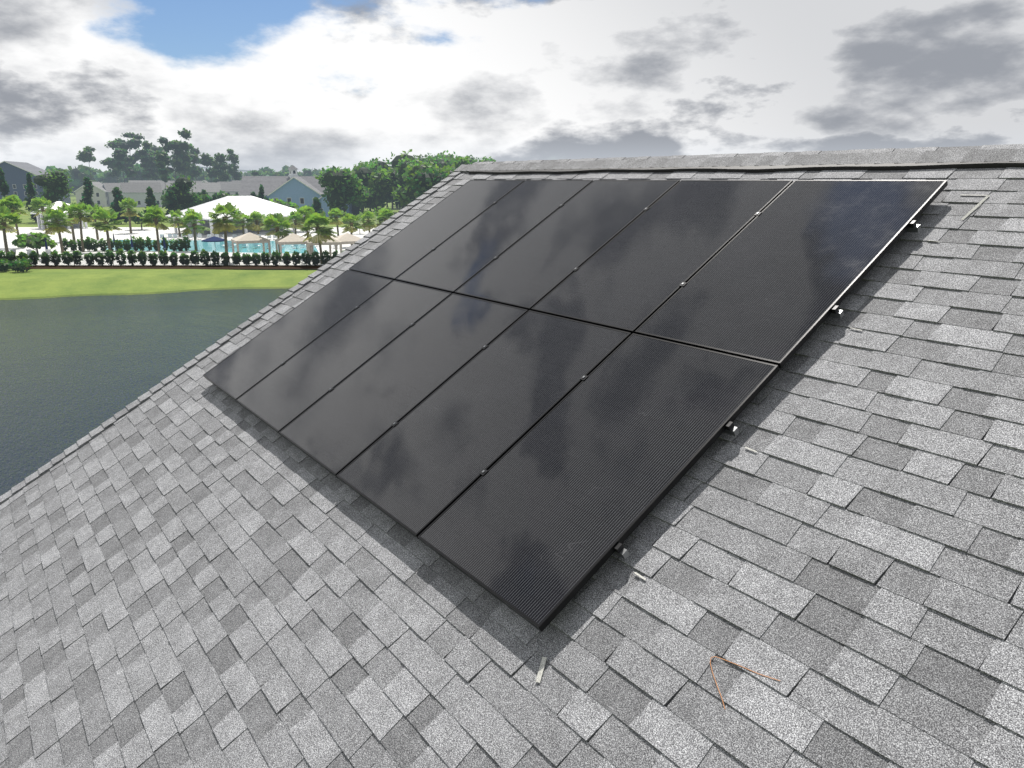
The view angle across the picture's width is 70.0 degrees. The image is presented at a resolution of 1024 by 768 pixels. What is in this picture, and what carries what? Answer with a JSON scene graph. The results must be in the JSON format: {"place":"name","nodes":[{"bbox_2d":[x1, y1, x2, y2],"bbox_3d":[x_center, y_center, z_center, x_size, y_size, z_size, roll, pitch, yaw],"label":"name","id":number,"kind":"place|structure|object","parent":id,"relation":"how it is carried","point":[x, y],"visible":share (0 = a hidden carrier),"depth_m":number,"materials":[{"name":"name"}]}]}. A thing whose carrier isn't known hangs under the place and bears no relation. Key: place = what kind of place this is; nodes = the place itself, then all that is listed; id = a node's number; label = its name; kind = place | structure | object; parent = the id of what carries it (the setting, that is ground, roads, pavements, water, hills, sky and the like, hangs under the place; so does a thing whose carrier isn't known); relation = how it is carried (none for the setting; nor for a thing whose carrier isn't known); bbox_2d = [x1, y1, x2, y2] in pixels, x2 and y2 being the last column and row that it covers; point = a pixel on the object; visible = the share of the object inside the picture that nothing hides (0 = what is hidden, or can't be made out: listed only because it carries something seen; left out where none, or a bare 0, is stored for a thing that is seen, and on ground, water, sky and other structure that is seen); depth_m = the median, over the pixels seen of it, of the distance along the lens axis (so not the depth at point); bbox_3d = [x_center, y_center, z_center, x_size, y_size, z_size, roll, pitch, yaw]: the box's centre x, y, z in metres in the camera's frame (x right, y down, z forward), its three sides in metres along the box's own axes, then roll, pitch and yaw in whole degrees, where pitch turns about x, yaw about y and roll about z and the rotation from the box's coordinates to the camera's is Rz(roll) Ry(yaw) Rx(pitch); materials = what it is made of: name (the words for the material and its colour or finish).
{"place":"outdoors","nodes":[
{"label":"outdoors","id":0,"kind":"place"},
{"bbox_2d":[0,161,70,204],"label":"club house","id":1,"kind":"structure","parent":0,"point":[15,175],"depth_m":301.15,"materials":[{"name":"paint"}]},
{"bbox_2d":[74,182,108,206],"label":"house","id":2,"kind":"structure","parent":0,"point":[100,196],"depth_m":284.34,"materials":[{"name":"paint"}]},
{"bbox_2d":[120,182,162,206],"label":"house","id":3,"kind":"structure","parent":0,"point":[135,191],"depth_m":283.45,"materials":[{"name":"paint"}]},
{"bbox_2d":[0,288,290,495],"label":"pond water","id":4,"kind":"structure","parent":0,"point":[73,369],"depth_m":48.90,"materials":[{"name":"blue liquid"}]},
{"bbox_2d":[128,180,171,194],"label":"house","id":5,"kind":"structure","parent":0,"point":[163,184],"depth_m":328.69,"materials":[{"name":"paint"}]},
{"bbox_2d":[0,193,404,299],"bbox_3d":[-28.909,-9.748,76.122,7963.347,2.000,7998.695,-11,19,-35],"label":"ground","id":6,"kind":"structure","parent":0,"point":[38,284],"depth_m":79.53,"materials":[{"name":"plant"}]},
{"bbox_2d":[0,167,19,214],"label":"tree","id":7,"kind":"object","parent":6,"relation":"on","point":[4,187],"visible":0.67,"depth_m":169.74,"materials":[{"name":"green plant"}]},
{"bbox_2d":[0,204,22,253],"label":"sabal palm","id":8,"kind":"object","parent":6,"relation":"on","point":[5,213],"visible":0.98,"depth_m":97.44,"materials":[{"name":"green plant"}]},
{"bbox_2d":[0,195,31,247],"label":"sabal palm","id":9,"kind":"object","parent":6,"relation":"on","point":[14,201],"visible":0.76,"depth_m":109.62,"materials":[{"name":"green plant"}]},
{"bbox_2d":[24,172,40,221],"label":"tree","id":10,"kind":"object","parent":6,"relation":"on","point":[31,191],"visible":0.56,"depth_m":176.99,"materials":[{"name":"green plant"}]},
{"bbox_2d":[12,232,57,255],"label":"tree","id":11,"kind":"object","parent":6,"relation":"on","point":[36,241],"visible":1,"depth_m":98.58,"materials":[{"name":"green plant"}]},
{"bbox_2d":[28,196,55,230],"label":"sabal palm","id":12,"kind":"object","parent":6,"relation":"on","point":[39,202],"visible":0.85,"depth_m":140.86,"materials":[{"name":"green plant"}]},
{"bbox_2d":[31,168,73,204],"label":"tree","id":13,"kind":"object","parent":6,"relation":"on","point":[54,185],"visible":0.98,"depth_m":175.08,"materials":[{"name":"green plant"}]},
{"bbox_2d":[40,206,73,253],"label":"sabal palm","id":14,"kind":"object","parent":6,"relation":"on","point":[58,213],"visible":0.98,"depth_m":96.61,"materials":[{"name":"green plant"}]},
{"bbox_2d":[56,202,84,240],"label":"sabal palm","id":15,"kind":"object","parent":6,"relation":"on","point":[64,206],"visible":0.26,"depth_m":122.01,"materials":[{"name":"green plant"}]},
{"bbox_2d":[66,201,92,251],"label":"sabal palm","id":16,"kind":"object","parent":6,"relation":"on","point":[80,208],"visible":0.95,"depth_m":103.31,"materials":[{"name":"green plant"}]},
{"bbox_2d":[67,165,95,190],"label":"tree","id":17,"kind":"object","parent":6,"relation":"on","point":[78,173],"visible":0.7,"depth_m":464.44,"materials":[{"name":"green plant"}]},
{"bbox_2d":[76,146,96,179],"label":"tree","id":18,"kind":"object","parent":6,"relation":"on","point":[85,154],"visible":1,"depth_m":388.29,"materials":[{"name":"green plant"}]},
{"bbox_2d":[80,176,105,221],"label":"tree","id":19,"kind":"object","parent":6,"relation":"on","point":[88,189],"visible":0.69,"depth_m":177.34,"materials":[{"name":"green plant"}]},
{"bbox_2d":[83,203,103,239],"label":"sabal palm","id":20,"kind":"object","parent":6,"relation":"on","point":[94,207],"visible":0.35,"depth_m":125.61,"materials":[{"name":"green plant"}]},
{"bbox_2d":[87,207,124,250],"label":"sabal palm","id":21,"kind":"object","parent":6,"relation":"on","point":[105,226],"visible":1,"depth_m":102.32,"materials":[{"name":"green plant"}]},
{"bbox_2d":[94,170,123,183],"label":"tree","id":22,"kind":"object","parent":6,"relation":"on","point":[101,178],"visible":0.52,"depth_m":515.06,"materials":[{"name":"green plant"}]},
{"bbox_2d":[99,151,121,181],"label":"tree","id":23,"kind":"object","parent":6,"relation":"on","point":[108,161],"visible":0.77,"depth_m":409.66,"materials":[{"name":"green plant"}]},
{"bbox_2d":[102,183,120,205],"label":"house","id":24,"kind":"structure","parent":6,"relation":"on","point":[108,187],"depth_m":289.38,"materials":[{"name":"paint"}]},
{"bbox_2d":[104,138,129,181],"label":"tree","id":25,"kind":"object","parent":6,"relation":"on","point":[113,144],"visible":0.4,"depth_m":417.61,"materials":[{"name":"green plant"}]},
{"bbox_2d":[109,187,128,223],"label":"tree","id":26,"kind":"object","parent":6,"relation":"on","point":[118,196],"visible":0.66,"depth_m":171.51,"materials":[{"name":"green plant"}]},
{"bbox_2d":[112,148,136,181],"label":"tree","id":27,"kind":"object","parent":6,"relation":"on","point":[119,154],"visible":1,"depth_m":376.41,"materials":[{"name":"green plant"}]},
{"bbox_2d":[115,132,144,179],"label":"tree","id":28,"kind":"object","parent":6,"relation":"on","point":[135,142],"visible":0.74,"depth_m":418.25,"materials":[{"name":"green plant"}]},
{"bbox_2d":[119,197,140,232],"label":"sabal palm","id":29,"kind":"object","parent":6,"relation":"on","point":[130,203],"visible":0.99,"depth_m":141.03,"materials":[{"name":"green plant"}]},
{"bbox_2d":[124,164,151,180],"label":"tree","id":30,"kind":"object","parent":6,"relation":"on","point":[139,169],"visible":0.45,"depth_m":457.56,"materials":[{"name":"green plant"}]},
{"bbox_2d":[136,140,155,179],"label":"tree","id":31,"kind":"object","parent":6,"relation":"on","point":[145,151],"visible":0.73,"depth_m":385.37,"materials":[{"name":"green plant"}]},
{"bbox_2d":[139,155,159,179],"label":"tree","id":32,"kind":"object","parent":6,"relation":"on","point":[148,174],"visible":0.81,"depth_m":384.24,"materials":[{"name":"green plant"}]},
{"bbox_2d":[143,186,161,221],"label":"tree","id":33,"kind":"object","parent":6,"relation":"on","point":[150,200],"visible":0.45,"depth_m":180.78,"materials":[{"name":"green plant"}]},
{"bbox_2d":[140,205,169,253],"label":"sabal palm","id":34,"kind":"object","parent":6,"relation":"on","point":[148,214],"visible":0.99,"depth_m":100.83,"materials":[{"name":"green plant"}]},
{"bbox_2d":[155,149,171,188],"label":"tree","id":35,"kind":"object","parent":6,"relation":"on","point":[162,159],"visible":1,"depth_m":319.59,"materials":[{"name":"green plant"}]},
{"bbox_2d":[0,256,330,266],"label":"pool fence","id":36,"kind":"object","parent":6,"relation":"on","point":[171,264],"visible":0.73,"depth_m":87.42,"materials":[{"name":"black"}]},
{"bbox_2d":[157,136,187,174],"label":"tree","id":37,"kind":"object","parent":6,"relation":"on","point":[177,163],"visible":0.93,"depth_m":354.55,"materials":[{"name":"green plant"}]},
{"bbox_2d":[0,236,344,271],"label":"clipped shrubs","id":38,"kind":"object","parent":6,"relation":"on","point":[23,263],"visible":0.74,"depth_m":88.69,"materials":[{"name":"green plant"}]},
{"bbox_2d":[165,189,180,220],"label":"tree","id":39,"kind":"object","parent":6,"relation":"on","point":[172,203],"visible":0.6,"depth_m":182.96,"materials":[{"name":"green plant"}]},
{"bbox_2d":[25,265,322,268],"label":"mulch bed","id":40,"kind":"object","parent":6,"relation":"on","point":[174,267],"visible":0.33,"depth_m":87.10,"materials":[{"name":"soil"}]},
{"bbox_2d":[168,209,183,236],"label":"sabal palm","id":41,"kind":"object","parent":6,"relation":"on","point":[177,222],"visible":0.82,"depth_m":133.54,"materials":[{"name":"green plant"}]},
{"bbox_2d":[163,175,195,206],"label":"tree","id":42,"kind":"object","parent":6,"relation":"on","point":[181,186],"visible":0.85,"depth_m":185.23,"materials":[{"name":"green plant"}]},
{"bbox_2d":[171,128,193,177],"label":"tree","id":43,"kind":"object","parent":6,"relation":"on","point":[184,145],"visible":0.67,"depth_m":358.63,"materials":[{"name":"green plant"}]},
{"bbox_2d":[0,227,373,264],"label":"pool deck","id":44,"kind":"structure","parent":6,"relation":"on","point":[123,233],"depth_m":134.18,"materials":[{"name":"concrete"}]},
{"bbox_2d":[30,202,87,228],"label":"gazebo","id":45,"kind":"object","parent":44,"relation":"on","point":[55,208],"visible":0.3,"depth_m":155.39,"materials":[{"name":"paint"}]},
{"bbox_2d":[10,234,337,263],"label":"chaise lounges","id":46,"kind":"object","parent":44,"relation":"on","point":[161,236],"visible":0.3,"depth_m":113.62,"materials":[{"name":"paint"}]},
{"bbox_2d":[106,240,318,253],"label":"swimming pool","id":47,"kind":"structure","parent":44,"relation":"on","point":[212,246],"depth_m":111.45,"materials":[{"name":"teal liquid"}]},
{"bbox_2d":[165,196,308,236],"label":"pool pavilion","id":48,"kind":"structure","parent":44,"relation":"on","point":[246,205],"depth_m":141.46,"materials":[{"name":"paint"}]},
{"bbox_2d":[231,232,270,254],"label":"cabana","id":49,"kind":"object","parent":44,"relation":"on","point":[247,238],"visible":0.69,"depth_m":96.89,"materials":[{"name":"fabric"}]},
{"bbox_2d":[275,233,313,260],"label":"cabana","id":50,"kind":"object","parent":44,"relation":"on","point":[291,239],"visible":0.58,"depth_m":95.20,"materials":[{"name":"fabric"}]},
{"bbox_2d":[307,236,341,256],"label":"cabana","id":51,"kind":"object","parent":44,"relation":"on","point":[328,242],"visible":0.46,"depth_m":94.04,"materials":[{"name":"fabric"}]},
{"bbox_2d":[329,233,360,256],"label":"cabana","id":52,"kind":"object","parent":44,"relation":"on","point":[347,238],"visible":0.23,"depth_m":96.00,"materials":[{"name":"fabric"}]},
{"bbox_2d":[181,193,201,209],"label":"tree","id":53,"kind":"object","parent":6,"relation":"on","point":[196,200],"visible":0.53,"depth_m":187.02,"materials":[{"name":"green plant"}]},
{"bbox_2d":[185,152,201,178],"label":"tree","id":54,"kind":"object","parent":6,"relation":"on","point":[194,172],"visible":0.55,"depth_m":379.06,"materials":[{"name":"green plant"}]},
{"bbox_2d":[177,208,210,249],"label":"sabal palm","id":55,"kind":"object","parent":6,"relation":"on","point":[192,216],"visible":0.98,"depth_m":106.13,"materials":[{"name":"green plant"}]},
{"bbox_2d":[199,153,217,181],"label":"tree","id":56,"kind":"object","parent":6,"relation":"on","point":[207,159],"visible":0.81,"depth_m":380.55,"materials":[{"name":"green plant"}]},
{"bbox_2d":[209,152,232,181],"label":"tree","id":57,"kind":"object","parent":6,"relation":"on","point":[218,157],"visible":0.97,"depth_m":364.73,"materials":[{"name":"green plant"}]},
{"bbox_2d":[208,202,243,252],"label":"sabal palm","id":58,"kind":"object","parent":6,"relation":"on","point":[224,224],"visible":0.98,"depth_m":90.50,"materials":[{"name":"green plant"}]},
{"bbox_2d":[227,148,242,179],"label":"tree","id":59,"kind":"object","parent":6,"relation":"on","point":[232,157],"visible":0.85,"depth_m":395.76,"materials":[{"name":"green plant"}]},
{"bbox_2d":[231,210,253,233],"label":"sabal palm","id":60,"kind":"object","parent":6,"relation":"on","point":[242,226],"visible":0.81,"depth_m":126.63,"materials":[{"name":"green plant"}]},
{"bbox_2d":[248,210,265,233],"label":"sabal palm","id":61,"kind":"object","parent":6,"relation":"on","point":[257,215],"visible":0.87,"depth_m":128.09,"materials":[{"name":"green plant"}]},
{"bbox_2d":[260,212,292,251],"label":"sabal palm","id":62,"kind":"object","parent":6,"relation":"on","point":[270,219],"visible":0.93,"depth_m":97.06,"materials":[{"name":"green plant"}]},
{"bbox_2d":[269,198,298,217],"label":"tree","id":63,"kind":"object","parent":6,"relation":"on","point":[287,204],"visible":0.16,"depth_m":152.33,"materials":[{"name":"green plant"}]},
{"bbox_2d":[267,177,322,208],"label":"house","id":64,"kind":"structure","parent":6,"relation":"on","point":[299,191],"depth_m":204.67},
{"bbox_2d":[239,176,351,215],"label":"blue house","id":65,"kind":"structure","parent":6,"relation":"on","point":[249,184],"depth_m":212.91,"materials":[{"name":"paint"}]},
{"bbox_2d":[287,211,304,233],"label":"sabal palm","id":66,"kind":"object","parent":6,"relation":"on","point":[296,215],"visible":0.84,"depth_m":125.89,"materials":[{"name":"green plant"}]},
{"bbox_2d":[294,205,314,238],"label":"sabal palm","id":67,"kind":"object","parent":6,"relation":"on","point":[305,209],"visible":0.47,"depth_m":128.47,"materials":[{"name":"green plant"}]},
{"bbox_2d":[297,210,337,263],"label":"sabal palm","id":68,"kind":"object","parent":6,"relation":"on","point":[316,219],"visible":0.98,"depth_m":88.80,"materials":[{"name":"green plant"}]},
{"bbox_2d":[311,197,324,213],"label":"tree","id":69,"kind":"object","parent":6,"relation":"on","point":[316,205],"visible":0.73,"depth_m":173.95,"materials":[{"name":"green plant"}]},
{"bbox_2d":[327,207,344,235],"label":"sabal palm","id":70,"kind":"object","parent":6,"relation":"on","point":[336,212],"visible":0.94,"depth_m":132.09,"materials":[{"name":"green plant"}]},
{"bbox_2d":[315,166,368,221],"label":"tree","id":71,"kind":"object","parent":6,"relation":"on","point":[344,187],"visible":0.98,"depth_m":180.56,"materials":[{"name":"green plant"}]},
{"bbox_2d":[339,211,364,244],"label":"sabal palm","id":72,"kind":"object","parent":6,"relation":"on","point":[351,218],"visible":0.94,"depth_m":112.88,"materials":[{"name":"green plant"}]},
{"bbox_2d":[351,163,378,212],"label":"tree","id":73,"kind":"object","parent":6,"relation":"on","point":[362,172],"visible":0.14,"depth_m":210.41,"materials":[{"name":"green plant"}]},
{"bbox_2d":[359,210,378,231],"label":"sabal palm","id":74,"kind":"object","parent":6,"relation":"on","point":[368,223],"visible":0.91,"depth_m":126.95,"materials":[{"name":"green plant"}]},
{"bbox_2d":[353,168,393,209],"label":"tree","id":75,"kind":"object","parent":6,"relation":"on","point":[378,189],"visible":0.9,"depth_m":208.37,"materials":[{"name":"green plant"}]},
{"bbox_2d":[368,157,391,210],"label":"tree","id":76,"kind":"object","parent":6,"relation":"on","point":[382,164],"visible":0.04,"depth_m":249.21,"materials":[{"name":"green plant"}]},
{"bbox_2d":[372,206,393,226],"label":"sabal palm","id":77,"kind":"object","parent":6,"relation":"on","point":[386,212],"visible":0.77,"depth_m":134.31,"materials":[{"name":"green plant"}]},
{"bbox_2d":[385,167,406,208],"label":"tree","id":78,"kind":"object","parent":6,"relation":"on","point":[387,196],"visible":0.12,"depth_m":213.30,"materials":[{"name":"green plant"}]},
{"bbox_2d":[387,149,419,169],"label":"tree","id":79,"kind":"object","parent":6,"relation":"on","point":[396,160],"visible":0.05,"depth_m":231.09,"materials":[{"name":"green plant"}]},
{"bbox_2d":[392,157,422,204],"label":"tree","id":80,"kind":"object","parent":6,"relation":"on","point":[401,168],"visible":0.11,"depth_m":204.98,"materials":[{"name":"green plant"}]},
{"bbox_2d":[391,160,444,205],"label":"tree","id":81,"kind":"object","parent":6,"relation":"on","point":[406,193],"visible":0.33,"depth_m":188.56,"materials":[{"name":"green plant"}]},
{"bbox_2d":[406,165,456,197],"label":"tree","id":82,"kind":"object","parent":6,"relation":"on","point":[425,180],"visible":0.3,"depth_m":168.13,"materials":[{"name":"green plant"}]},
{"bbox_2d":[422,155,454,167],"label":"tree","id":83,"kind":"object","parent":6,"relation":"on","point":[439,161],"visible":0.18,"depth_m":226.47,"materials":[{"name":"green plant"}]},
{"bbox_2d":[450,156,472,169],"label":"tree","id":84,"kind":"object","parent":6,"relation":"on","point":[461,160],"visible":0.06,"depth_m":201.60,"materials":[{"name":"green plant"}]},
{"bbox_2d":[189,182,220,197],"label":"house","id":85,"kind":"structure","parent":0,"point":[211,188],"depth_m":290.72,"materials":[{"name":"paint"}]},
{"bbox_2d":[220,182,240,195],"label":"house","id":86,"kind":"structure","parent":0,"point":[231,188],"depth_m":304.65,"materials":[{"name":"paint"}]},
{"bbox_2d":[0,144,1023,767],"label":"roof shingles","id":87,"kind":"object","parent":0,"point":[198,568],"visible":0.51,"depth_m":3.50,"materials":[{"name":"asphalt"}]},
{"bbox_2d":[0,148,1023,504],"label":"roof caps","id":88,"kind":"object","parent":87,"relation":"on","point":[996,154],"visible":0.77,"depth_m":7.26,"materials":[{"name":"asphalt"}]},
{"bbox_2d":[280,202,920,558],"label":"clamps","id":89,"kind":"object","parent":87,"relation":"on","point":[621,551],"visible":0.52,"depth_m":4.04,"materials":[{"name":"silver metal"}]},
{"bbox_2d":[203,270,392,401],"bbox_3d":[-2.102,-0.537,7.184,1.613,0.961,1.045,-11,19,-35],"label":"solar module","id":90,"kind":"object","parent":89,"relation":"on","point":[246,367],"visible":0.83,"depth_m":7.13,"materials":[{"name":"black"}]},
{"bbox_2d":[236,280,451,433],"bbox_3d":[-1.464,-0.308,6.365,1.613,0.961,1.045,-11,19,-35],"label":"solar module","id":91,"kind":"object","parent":89,"relation":"attached to","point":[281,397],"visible":0.83,"depth_m":6.30,"materials":[{"name":"black"}]},
{"bbox_2d":[279,293,527,477],"bbox_3d":[-0.827,-0.080,5.545,1.613,0.961,1.045,-11,19,-35],"label":"solar module","id":92,"kind":"object","parent":89,"relation":"attached to","point":[343,424],"visible":0.83,"depth_m":5.48,"materials":[{"name":"black"}]},
{"bbox_2d":[349,180,524,279],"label":"solar module","id":93,"kind":"object","parent":89,"relation":"on","point":[398,254],"visible":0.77,"depth_m":7.81,"materials":[{"name":"black"}]},
{"bbox_2d":[336,310,631,538],"bbox_3d":[-0.190,0.149,4.726,1.613,0.961,1.045,-11,19,-35],"label":"solar module","id":94,"kind":"object","parent":89,"relation":"attached to","point":[418,469],"visible":0.84,"depth_m":4.65,"materials":[{"name":"black"}]},
{"bbox_2d":[396,180,592,292],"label":"solar module","id":95,"kind":"object","parent":89,"relation":"attached to","point":[464,255],"visible":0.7,"depth_m":6.99,"materials":[{"name":"black"}]},
{"bbox_2d":[455,180,679,310],"bbox_3d":[0.464,-1.240,6.226,1.612,0.961,1.045,-11,19,-35],"label":"solar module","id":96,"kind":"object","parent":89,"relation":"attached to","point":[538,263],"visible":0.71,"depth_m":6.16,"materials":[{"name":"black"}]},
{"bbox_2d":[418,333,778,631],"bbox_3d":[0.448,0.378,3.906,1.613,0.961,1.045,-11,19,-35],"label":"solar module","id":97,"kind":"object","parent":89,"relation":"on","point":[537,523],"visible":1,"depth_m":3.81,"materials":[{"name":"black"}]},
{"bbox_2d":[531,180,792,333],"bbox_3d":[1.101,-1.011,5.406,1.612,0.961,1.045,-11,19,-35],"label":"solar module","id":98,"kind":"object","parent":89,"relation":"attached to","point":[636,273],"visible":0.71,"depth_m":5.33,"materials":[{"name":"black"}]},
{"bbox_2d":[635,180,947,367],"bbox_3d":[1.739,-0.782,4.587,1.612,0.961,1.045,-11,19,-35],"label":"solar module","id":99,"kind":"object","parent":89,"relation":"on","point":[784,273],"visible":0.91,"depth_m":4.50,"materials":[{"name":"black"}]},
{"bbox_2d":[468,161,1023,174],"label":"ridge cap","id":100,"kind":"object","parent":87,"relation":"on","point":[873,167],"visible":1,"depth_m":5.76,"materials":[{"name":"black plastic"}]},
{"bbox_2d":[535,195,989,682],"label":"metal flashing tabs","id":101,"kind":"object","parent":87,"relation":"on","point":[541,669],"visible":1,"depth_m":3.27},
{"bbox_2d":[0,0,1023,172],"label":"sky","id":102,"kind":"structure","parent":0,"point":[317,84],"materials":[{"name":"white"}]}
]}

